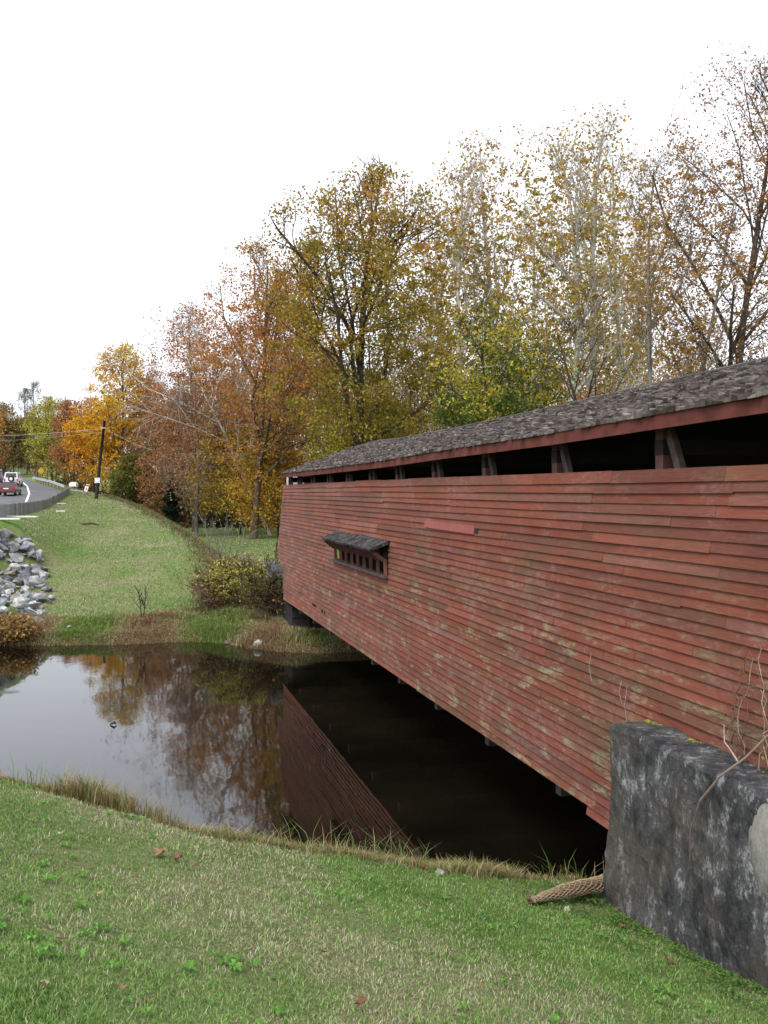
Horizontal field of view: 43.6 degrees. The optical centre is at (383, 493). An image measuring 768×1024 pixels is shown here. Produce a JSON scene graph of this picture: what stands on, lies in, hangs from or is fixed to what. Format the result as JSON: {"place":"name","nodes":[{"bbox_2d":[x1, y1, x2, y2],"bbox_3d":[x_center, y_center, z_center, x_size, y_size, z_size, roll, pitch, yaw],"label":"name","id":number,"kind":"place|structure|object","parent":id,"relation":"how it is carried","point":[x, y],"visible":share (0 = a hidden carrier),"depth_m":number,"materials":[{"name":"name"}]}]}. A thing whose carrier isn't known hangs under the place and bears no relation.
{"place":"outdoors","nodes":[
{"label":"outdoors","id":0,"kind":"place"},
{"bbox_2d":[0,469,60,503],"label":"road","id":1,"kind":"structure","parent":0,"point":[39,491],"depth_m":110.11,"materials":[{"name":"asphalt"}]},
{"bbox_2d":[0,482,21,494],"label":"sedan","id":2,"kind":"object","parent":1,"relation":"on","point":[10,487],"visible":0.97,"depth_m":104.59,"materials":[{"name":"paint"}]},
{"bbox_2d":[3,472,22,486],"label":"suv","id":3,"kind":"object","parent":1,"relation":"on","point":[13,477],"visible":0.7,"depth_m":122.03,"materials":[{"name":"paint"}]},
{"bbox_2d":[0,768,591,882],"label":"bank grass","id":4,"kind":"structure","parent":0,"point":[95,796],"depth_m":9.09,"materials":[{"name":"plant"}]},
{"bbox_2d":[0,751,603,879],"bbox_3d":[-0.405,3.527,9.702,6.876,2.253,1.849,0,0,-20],"label":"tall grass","id":5,"kind":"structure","parent":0,"point":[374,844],"depth_m":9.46,"materials":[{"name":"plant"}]},
{"bbox_2d":[0,642,607,879],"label":"water","id":6,"kind":"structure","parent":0,"point":[216,734],"depth_m":19.03,"materials":[{"name":"liquid"}]},
{"bbox_2d":[0,462,767,1023],"bbox_3d":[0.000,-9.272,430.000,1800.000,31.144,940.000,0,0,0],"label":"ground","id":7,"kind":"structure","parent":0,"point":[16,526],"depth_m":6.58,"materials":[{"name":"plant"}]},
{"bbox_2d":[0,598,6,605],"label":"riprap rock","id":8,"kind":"object","parent":7,"relation":"on","point":[3,601],"visible":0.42,"depth_m":36.13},
{"bbox_2d":[0,543,8,550],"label":"riprap rock","id":9,"kind":"object","parent":7,"relation":"on","point":[3,547],"visible":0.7,"depth_m":42.36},
{"bbox_2d":[0,528,9,537],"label":"riprap rock","id":10,"kind":"object","parent":7,"relation":"on","point":[4,532],"visible":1,"depth_m":42.80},
{"bbox_2d":[0,406,10,466],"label":"roadside tree","id":11,"kind":"object","parent":7,"relation":"on","point":[1,422],"visible":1,"depth_m":171.96,"materials":[{"name":"brown plant"}]},
{"bbox_2d":[0,588,13,595],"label":"riprap rock","id":12,"kind":"object","parent":7,"relation":"on","point":[4,592],"visible":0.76,"depth_m":38.59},
{"bbox_2d":[2,569,16,575],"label":"riprap rock","id":13,"kind":"object","parent":7,"relation":"on","point":[11,572],"visible":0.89,"depth_m":41.77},
{"bbox_2d":[9,541,18,552],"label":"riprap rock","id":14,"kind":"object","parent":7,"relation":"on","point":[14,547],"visible":1,"depth_m":42.71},
{"bbox_2d":[10,602,19,608],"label":"riprap rock","id":15,"kind":"object","parent":7,"relation":"on","point":[14,604],"visible":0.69,"depth_m":36.12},
{"bbox_2d":[0,400,31,473],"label":"roadside tree","id":16,"kind":"object","parent":7,"relation":"on","point":[12,425],"visible":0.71,"depth_m":184.57,"materials":[{"name":"brown plant"}]},
{"bbox_2d":[9,563,22,570],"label":"riprap rock","id":17,"kind":"object","parent":7,"relation":"on","point":[18,567],"visible":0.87,"depth_m":42.07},
{"bbox_2d":[9,553,23,562],"bbox_3d":[-16.363,2.828,42.776,0.646,0.444,0.402,0,0,-19],"label":"riprap rock","id":18,"kind":"object","parent":7,"relation":"on","point":[16,557],"visible":1,"depth_m":42.68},
{"bbox_2d":[11,387,32,470],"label":"bare tree","id":19,"kind":"object","parent":7,"relation":"on","point":[22,397],"visible":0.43,"depth_m":210.18,"materials":[{"name":"grey plant"}]},
{"bbox_2d":[14,573,29,585],"bbox_3d":[-15.243,3.661,40.729,0.694,0.587,0.529,0,0,35],"label":"riprap rock","id":20,"kind":"object","parent":7,"relation":"on","point":[24,576],"visible":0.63,"depth_m":40.64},
{"bbox_2d":[13,597,30,603],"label":"riprap rock","id":21,"kind":"object","parent":7,"relation":"on","point":[21,600],"visible":0.52,"depth_m":36.22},
{"bbox_2d":[18,544,29,551],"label":"riprap rock","id":22,"kind":"object","parent":7,"relation":"on","point":[24,547],"visible":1,"depth_m":43.09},
{"bbox_2d":[0,611,50,644],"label":"bush","id":23,"kind":"object","parent":7,"relation":"on","point":[16,626],"visible":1,"depth_m":32.26,"materials":[{"name":"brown plant"}]},
{"bbox_2d":[18,609,34,619],"bbox_3d":[-12.780,4.423,34.365,0.663,0.589,0.762,10,-8,-32],"label":"riprap rock","id":24,"kind":"object","parent":7,"relation":"on","point":[32,613],"visible":0.36,"depth_m":34.22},
{"bbox_2d":[20,568,33,575],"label":"riprap rock","id":25,"kind":"object","parent":7,"relation":"on","point":[28,571],"visible":0.38,"depth_m":41.61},
{"bbox_2d":[0,407,55,473],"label":"roadside tree","id":26,"kind":"object","parent":7,"relation":"on","point":[23,461],"visible":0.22,"depth_m":188.84,"materials":[{"name":"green plant"}]},
{"bbox_2d":[20,593,38,601],"bbox_3d":[-13.833,4.120,37.579,0.722,0.483,0.505,0,0,4],"label":"riprap rock","id":27,"kind":"object","parent":7,"relation":"on","point":[30,594],"visible":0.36,"depth_m":37.55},
{"bbox_2d":[27,548,34,558],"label":"riprap rock","id":28,"kind":"object","parent":7,"relation":"on","point":[30,552],"visible":1,"depth_m":43.18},
{"bbox_2d":[20,541,34,549],"bbox_3d":[-16.125,2.333,43.405,0.643,0.495,0.322,0,0,-6],"label":"riprap rock","id":29,"kind":"object","parent":28,"relation":"on","point":[31,544],"visible":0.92,"depth_m":43.39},
{"bbox_2d":[29,602,38,608],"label":"riprap rock","id":30,"kind":"object","parent":7,"relation":"on","point":[35,605],"visible":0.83,"depth_m":36.00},
{"bbox_2d":[20,380,48,474],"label":"bare tree","id":31,"kind":"object","parent":7,"relation":"on","point":[29,396],"visible":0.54,"depth_m":206.10,"materials":[{"name":"grey plant"}]},
{"bbox_2d":[0,488,68,517],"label":"plank fence","id":32,"kind":"object","parent":7,"relation":"on","point":[13,509],"visible":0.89,"depth_m":62.70,"materials":[{"name":"wood"}]},
{"bbox_2d":[28,575,41,586],"bbox_3d":[-14.694,3.702,40.267,0.558,0.532,0.645,14,-37,-42],"label":"riprap rock","id":33,"kind":"object","parent":7,"relation":"on","point":[33,581],"visible":0.96,"depth_m":40.07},
{"bbox_2d":[31,552,42,560],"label":"riprap rock","id":34,"kind":"object","parent":7,"relation":"on","point":[38,554],"visible":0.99,"depth_m":43.30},
{"bbox_2d":[32,594,48,601],"bbox_3d":[-13.315,4.021,37.413,0.567,0.264,0.485,-8,-28,35],"label":"riprap rock","id":35,"kind":"object","parent":7,"relation":"on","point":[41,597],"visible":1,"depth_m":37.33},
{"bbox_2d":[31,568,50,576],"bbox_3d":[-15.071,3.465,42.229,0.850,0.402,0.320,0,0,-14],"label":"riprap rock","id":36,"kind":"object","parent":7,"relation":"on","point":[35,571],"visible":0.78,"depth_m":42.12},
{"bbox_2d":[39,572,48,577],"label":"riprap rock","id":37,"kind":"object","parent":7,"relation":"on","point":[41,574],"visible":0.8,"depth_m":41.85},
{"bbox_2d":[41,585,52,591],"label":"riprap rock","id":38,"kind":"object","parent":7,"relation":"on","point":[46,588],"visible":0.84,"depth_m":39.23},
{"bbox_2d":[32,477,66,490],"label":"guardrail","id":39,"kind":"object","parent":7,"relation":"on","point":[51,482],"visible":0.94,"depth_m":125.66,"materials":[{"name":"metal"}]},
{"bbox_2d":[20,392,81,480],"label":"poplar tree","id":40,"kind":"object","parent":7,"relation":"on","point":[44,426],"visible":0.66,"depth_m":148.69,"materials":[{"name":"green plant"}]},
{"bbox_2d":[56,932,65,938],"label":"fallen leaf","id":41,"kind":"object","parent":7,"relation":"on","point":[62,936],"visible":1,"depth_m":4.77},
{"bbox_2d":[44,396,97,487],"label":"maple tree","id":42,"kind":"object","parent":7,"relation":"on","point":[56,451],"visible":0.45,"depth_m":131.02,"materials":[{"name":"brown plant"}]},
{"bbox_2d":[69,482,78,492],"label":"mailbox","id":43,"kind":"object","parent":7,"relation":"on","point":[73,484],"visible":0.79,"depth_m":113.55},
{"bbox_2d":[59,396,127,492],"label":"maple tree","id":44,"kind":"object","parent":7,"relation":"on","point":[88,457],"visible":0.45,"depth_m":122.27,"materials":[{"name":"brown plant"}]},
{"bbox_2d":[94,420,105,498],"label":"utility pole","id":45,"kind":"object","parent":7,"relation":"on","point":[97,480],"visible":0.83,"depth_m":102.70,"materials":[{"name":"wood"}]},
{"bbox_2d":[7,429,95,435],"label":"overhead wire","id":46,"kind":"object","parent":45,"relation":"attached to","point":[49,433],"visible":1,"depth_m":112.66,"materials":[{"name":"metal"}]},
{"bbox_2d":[68,340,158,497],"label":"maple tree","id":47,"kind":"object","parent":7,"relation":"on","point":[109,402],"visible":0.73,"depth_m":118.72,"materials":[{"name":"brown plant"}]},
{"bbox_2d":[107,448,153,503],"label":"shrub","id":48,"kind":"object","parent":7,"relation":"on","point":[128,484],"visible":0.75,"depth_m":111.88,"materials":[{"name":"green plant"}]},
{"bbox_2d":[133,587,150,616],"bbox_3d":[-8.668,3.967,34.497,0.755,1.368,0.404,0,0,37],"label":"sapling","id":49,"kind":"object","parent":7,"relation":"on","point":[139,595],"visible":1,"depth_m":34.51,"materials":[{"name":"brown plant"}]},
{"bbox_2d":[121,363,177,503],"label":"birch tree","id":50,"kind":"object","parent":7,"relation":"on","point":[141,405],"visible":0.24,"depth_m":117.93,"materials":[{"name":"orange plant"}]},
{"bbox_2d":[153,846,169,855],"bbox_3d":[-1.644,2.637,7.112,0.204,0.050,0.124,-17,2,36],"label":"fallen leaf","id":51,"kind":"object","parent":7,"relation":"on","point":[160,851],"visible":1,"depth_m":7.14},
{"bbox_2d":[130,399,193,517],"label":"maple tree","id":52,"kind":"object","parent":7,"relation":"on","point":[152,479],"visible":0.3,"depth_m":102.66,"materials":[{"name":"brown plant"}]},
{"bbox_2d":[160,478,185,522],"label":"cedar tree","id":53,"kind":"object","parent":7,"relation":"on","point":[171,512],"visible":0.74,"depth_m":83.62,"materials":[{"name":"green plant"}]},
{"bbox_2d":[100,492,250,619],"bbox_3d":[-17.605,2.149,73.763,5.574,4.918,81.471,0,0,-19],"label":"brush strip","id":54,"kind":"object","parent":7,"relation":"on","point":[180,530],"visible":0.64,"depth_m":49.20,"materials":[{"name":"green plant"}]},
{"bbox_2d":[0,605,353,652],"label":"bank grass","id":55,"kind":"structure","parent":7,"relation":"on","point":[129,620],"depth_m":33.38,"materials":[{"name":"plant"}]},
{"bbox_2d":[172,850,182,858],"bbox_3d":[-1.520,2.647,7.070,0.088,0.065,0.121,0,0,-7],"label":"fallen leaf","id":56,"kind":"object","parent":7,"relation":"on","point":[175,855],"visible":1,"depth_m":7.07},
{"bbox_2d":[19,490,338,621],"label":"lawn grass","id":57,"kind":"structure","parent":7,"relation":"on","point":[90,510],"depth_m":49.14,"materials":[{"name":"plant"}]},
{"bbox_2d":[128,299,246,531],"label":"maple tree","id":58,"kind":"object","parent":7,"relation":"on","point":[184,376],"visible":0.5,"depth_m":91.42,"materials":[{"name":"brown plant"}]},
{"bbox_2d":[148,375,243,535],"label":"maple tree","id":59,"kind":"object","parent":7,"relation":"on","point":[198,472],"visible":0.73,"depth_m":83.34,"materials":[{"name":"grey plant"}]},
{"bbox_2d":[93,299,308,535],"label":"sycamore tree","id":60,"kind":"object","parent":7,"relation":"on","point":[220,425],"visible":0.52,"depth_m":83.23,"materials":[{"name":"brown plant"}]},
{"bbox_2d":[166,462,246,518],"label":"maple tree","id":61,"kind":"object","parent":7,"relation":"on","point":[201,498],"visible":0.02,"depth_m":104.62,"materials":[{"name":"brown plant"}]},
{"bbox_2d":[176,567,246,608],"bbox_3d":[-6.356,3.540,36.422,2.997,1.672,2.628,0,0,0],"label":"bush","id":62,"kind":"object","parent":7,"relation":"on","point":[201,590],"visible":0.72,"depth_m":36.14,"materials":[{"name":"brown plant"}]},
{"bbox_2d":[197,510,257,578],"bbox_3d":[-6.853,2.223,42.170,2.447,3.245,2.413,0,0,41],"label":"bare shrub","id":63,"kind":"object","parent":7,"relation":"on","point":[218,551],"visible":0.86,"depth_m":41.98,"materials":[{"name":"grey plant"}]},
{"bbox_2d":[177,364,287,508],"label":"maple tree","id":64,"kind":"object","parent":7,"relation":"on","point":[246,398],"visible":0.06,"depth_m":104.88,"materials":[{"name":"orange plant"}]},
{"bbox_2d":[172,420,295,534],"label":"maple tree","id":65,"kind":"object","parent":7,"relation":"on","point":[213,447],"visible":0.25,"depth_m":84.51,"materials":[{"name":"orange plant"}]},
{"bbox_2d":[193,550,281,605],"bbox_3d":[-5.186,3.134,36.152,3.834,2.245,3.407,0,0,25],"label":"bush","id":66,"kind":"object","parent":7,"relation":"on","point":[228,568],"visible":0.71,"depth_m":35.83,"materials":[{"name":"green plant"}]},
{"bbox_2d":[165,238,339,539],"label":"maple tree","id":67,"kind":"object","parent":7,"relation":"on","point":[252,408],"visible":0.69,"depth_m":77.15,"materials":[{"name":"brown plant"}]},
{"bbox_2d":[225,567,285,617],"bbox_3d":[-4.019,3.514,34.572,3.300,1.856,2.606,0,0,-12],"label":"bush","id":68,"kind":"object","parent":7,"relation":"on","point":[263,586],"visible":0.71,"depth_m":34.39,"materials":[{"name":"brown plant"}]},
{"bbox_2d":[253,639,261,647],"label":"rock","id":69,"kind":"object","parent":7,"relation":"on","point":[258,641],"visible":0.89,"depth_m":31.73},
{"bbox_2d":[234,555,282,609],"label":"stone wing wall","id":70,"kind":"structure","parent":7,"relation":"on","point":[279,567],"depth_m":35.13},
{"bbox_2d":[215,439,315,537],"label":"maple tree","id":71,"kind":"object","parent":7,"relation":"on","point":[275,474],"visible":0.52,"depth_m":78.94,"materials":[{"name":"orange plant"}]},
{"bbox_2d":[264,534,281,612],"bbox_3d":[-3.977,2.889,35.157,0.940,2.995,1.430,0,0,0],"label":"sapling","id":72,"kind":"object","parent":7,"relation":"on","point":[275,558],"visible":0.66,"depth_m":34.80,"materials":[{"name":"brown plant"}]},
{"bbox_2d":[228,232,349,451],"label":"maple tree","id":73,"kind":"object","parent":7,"relation":"on","point":[293,361],"visible":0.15,"depth_m":90.62,"materials":[{"name":"yellow plant"}]},
{"bbox_2d":[282,593,322,628],"bbox_3d":[-1.111,4.773,34.232,4.737,2.655,2.266,0,0,-15],"label":"stone abutment","id":74,"kind":"object","parent":7,"relation":"on","point":[292,616],"visible":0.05,"depth_m":32.75,"materials":[{"name":"stone"}]},
{"bbox_2d":[277,357,767,829],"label":"covered bridge","id":75,"kind":"structure","parent":74,"relation":"on","point":[497,581],"depth_m":12.35,"materials":[{"name":"red paint"}]},
{"bbox_2d":[589,653,627,719],"bbox_3d":[2.480,2.152,10.632,0.028,0.662,0.881,0,0,-15],"label":"dead creeper","id":76,"kind":"object","parent":75,"relation":"attached to","point":[619,689],"visible":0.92,"depth_m":10.36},
{"bbox_2d":[719,638,767,771],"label":"dry vine","id":77,"kind":"object","parent":75,"relation":"attached to","point":[737,730],"visible":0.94,"depth_m":8.19,"materials":[{"name":"brown plant"}]},
{"bbox_2d":[244,336,377,500],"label":"maple tree","id":78,"kind":"object","parent":7,"relation":"on","point":[351,394],"visible":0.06,"depth_m":96.89,"materials":[{"name":"orange plant"}]},
{"bbox_2d":[0,336,708,528],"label":"distant wood","id":79,"kind":"object","parent":7,"relation":"on","point":[187,522],"visible":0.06,"depth_m":120.89,"materials":[{"name":"green plant"}]},
{"bbox_2d":[178,819,531,881],"bbox_3d":[-0.105,3.623,9.510,4.101,1.553,1.684,0,0,-24],"label":"dry thatch","id":80,"kind":"object","parent":7,"relation":"on","point":[228,835],"visible":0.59,"depth_m":9.15,"materials":[{"name":"beige plant"}]},
{"bbox_2d":[236,153,482,461],"bbox_3d":[-1.528,-9.234,62.055,15.534,26.070,16.456,0,0,0],"label":"oak tree","id":81,"kind":"object","parent":7,"relation":"on","point":[376,269],"visible":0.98,"depth_m":59.84,"materials":[{"name":"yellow plant"}]},
{"bbox_2d":[354,992,367,1004],"bbox_3d":[-0.125,2.554,4.833,0.067,0.037,0.101,0,0,28],"label":"fallen leaf","id":82,"kind":"object","parent":7,"relation":"on","point":[360,1001],"visible":1,"depth_m":4.86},
{"bbox_2d":[297,392,432,464],"bbox_3d":[-0.356,-1.866,65.649,11.714,11.256,11.359,0,0,0],"label":"maple tree","id":83,"kind":"object","parent":7,"relation":"on","point":[387,436],"visible":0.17,"depth_m":64.86,"materials":[{"name":"green plant"}]},
{"bbox_2d":[0,783,763,1023],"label":"lawn weeds","id":84,"kind":"object","parent":7,"relation":"on","point":[233,959],"visible":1,"depth_m":5.33,"materials":[{"name":"green plant"}]},
{"bbox_2d":[383,301,455,435],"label":"ash tree","id":85,"kind":"object","parent":7,"relation":"on","point":[420,366],"visible":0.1,"depth_m":81.29,"materials":[{"name":"green plant"}]},
{"bbox_2d":[383,225,489,431],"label":"sycamore tree","id":86,"kind":"object","parent":7,"relation":"on","point":[447,317],"visible":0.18,"depth_m":80.39,"materials":[{"name":"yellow plant"}]},
{"bbox_2d":[435,868,444,876],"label":"rock","id":87,"kind":"object","parent":7,"relation":"on","point":[440,871],"visible":0.85,"depth_m":9.09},
{"bbox_2d":[402,143,516,426],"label":"sycamore tree","id":88,"kind":"object","parent":7,"relation":"on","point":[459,264],"visible":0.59,"depth_m":71.53,"materials":[{"name":"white plant"}]},
{"bbox_2d":[428,124,566,422],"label":"sycamore tree","id":89,"kind":"object","parent":7,"relation":"on","point":[475,251],"visible":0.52,"depth_m":73.26,"materials":[{"name":"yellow plant"}]},
{"bbox_2d":[413,283,586,430],"bbox_3d":[6.459,-3.624,51.890,9.569,15.088,9.254,0,0,19],"label":"maple tree","id":90,"kind":"object","parent":7,"relation":"on","point":[463,405],"visible":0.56,"depth_m":50.90,"materials":[{"name":"green plant"}]},
{"bbox_2d":[469,197,583,417],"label":"sycamore tree","id":91,"kind":"object","parent":7,"relation":"on","point":[534,311],"visible":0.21,"depth_m":84.04,"materials":[{"name":"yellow plant"}]},
{"bbox_2d":[489,346,586,411],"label":"maple tree","id":92,"kind":"object","parent":7,"relation":"on","point":[552,383],"visible":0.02,"depth_m":102.51,"materials":[{"name":"green plant"}]},
{"bbox_2d":[520,874,603,902],"bbox_3d":[1.885,3.962,9.574,0.340,0.533,1.922,0,0,41],"label":"roll","id":93,"kind":"object","parent":7,"relation":"on","point":[585,886],"visible":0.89,"depth_m":9.42,"materials":[{"name":"fabric"}]},
{"bbox_2d":[484,106,646,411],"bbox_3d":[12.217,-10.912,65.695,11.070,29.377,9.036,0,0,20],"label":"sycamore tree","id":94,"kind":"object","parent":7,"relation":"on","point":[575,298],"visible":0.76,"depth_m":65.00,"materials":[{"name":"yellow plant"}]},
{"bbox_2d":[515,97,659,397],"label":"sycamore tree","id":95,"kind":"object","parent":7,"relation":"on","point":[599,171],"visible":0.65,"depth_m":66.05,"materials":[{"name":"yellow plant"}]},
{"bbox_2d":[531,304,647,400],"bbox_3d":[10.175,-2.652,47.973,5.926,13.280,6.429,0,0,0],"label":"tree","id":96,"kind":"object","parent":7,"relation":"on","point":[571,385],"visible":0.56,"depth_m":47.36,"materials":[{"name":"brown plant"}]},
{"bbox_2d":[552,333,665,403],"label":"maple tree","id":97,"kind":"object","parent":7,"relation":"on","point":[598,377],"visible":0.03,"depth_m":106.42,"materials":[{"name":"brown plant"}]},
{"bbox_2d":[569,140,679,392],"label":"sycamore tree","id":98,"kind":"object","parent":7,"relation":"on","point":[631,269],"visible":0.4,"depth_m":75.16,"materials":[{"name":"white plant"}]},
{"bbox_2d":[491,873,767,1015],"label":"ground cover","id":99,"kind":"object","parent":7,"relation":"on","point":[706,963],"visible":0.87,"depth_m":8.00,"materials":[{"name":"green plant"}]},
{"bbox_2d":[573,208,714,396],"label":"sycamore tree","id":100,"kind":"object","parent":7,"relation":"on","point":[638,360],"visible":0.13,"depth_m":86.82,"materials":[{"name":"white plant"}]},
{"bbox_2d":[595,135,766,390],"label":"ash tree","id":101,"kind":"object","parent":7,"relation":"on","point":[647,305],"visible":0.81,"depth_m":55.77,"materials":[{"name":"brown plant"}]},
{"bbox_2d":[602,719,767,990],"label":"wing wall","id":102,"kind":"structure","parent":7,"relation":"on","point":[708,900],"depth_m":8.39,"materials":[{"name":"concrete"}]},
{"bbox_2d":[689,730,767,860],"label":"bare branch","id":103,"kind":"object","parent":102,"relation":"attached to","point":[728,770],"visible":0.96,"depth_m":7.92,"materials":[{"name":"brown plant"}]},
{"bbox_2d":[642,335,727,384],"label":"maple tree","id":104,"kind":"object","parent":7,"relation":"on","point":[665,365],"visible":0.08,"depth_m":92.24,"materials":[{"name":"orange plant"}]},
{"bbox_2d":[628,40,767,374],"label":"oak tree","id":105,"kind":"object","parent":7,"relation":"on","point":[748,294],"visible":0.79,"depth_m":55.09,"materials":[{"name":"brown plant"}]},
{"bbox_2d":[739,174,767,357],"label":"ash tree","id":106,"kind":"object","parent":7,"relation":"on","point":[765,250],"visible":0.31,"depth_m":60.67,"materials":[{"name":"brown plant"}]},
{"bbox_2d":[744,333,767,357],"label":"bare tree","id":107,"kind":"object","parent":7,"relation":"on","point":[761,346],"visible":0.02,"depth_m":82.33,"materials":[{"name":"brown plant"}]},
{"bbox_2d":[0,0,767,471],"label":"sky","id":108,"kind":"structure","parent":0,"point":[141,141],"materials":[{"name":"white"}]},
{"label":"riprap rock","id":109,"kind":"object","parent":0,"visible":0},
{"bbox_2d":[15,603,32,608],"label":"riprap rock","id":110,"kind":"object","parent":109,"relation":"on","point":[24,605],"visible":0.95,"depth_m":35.81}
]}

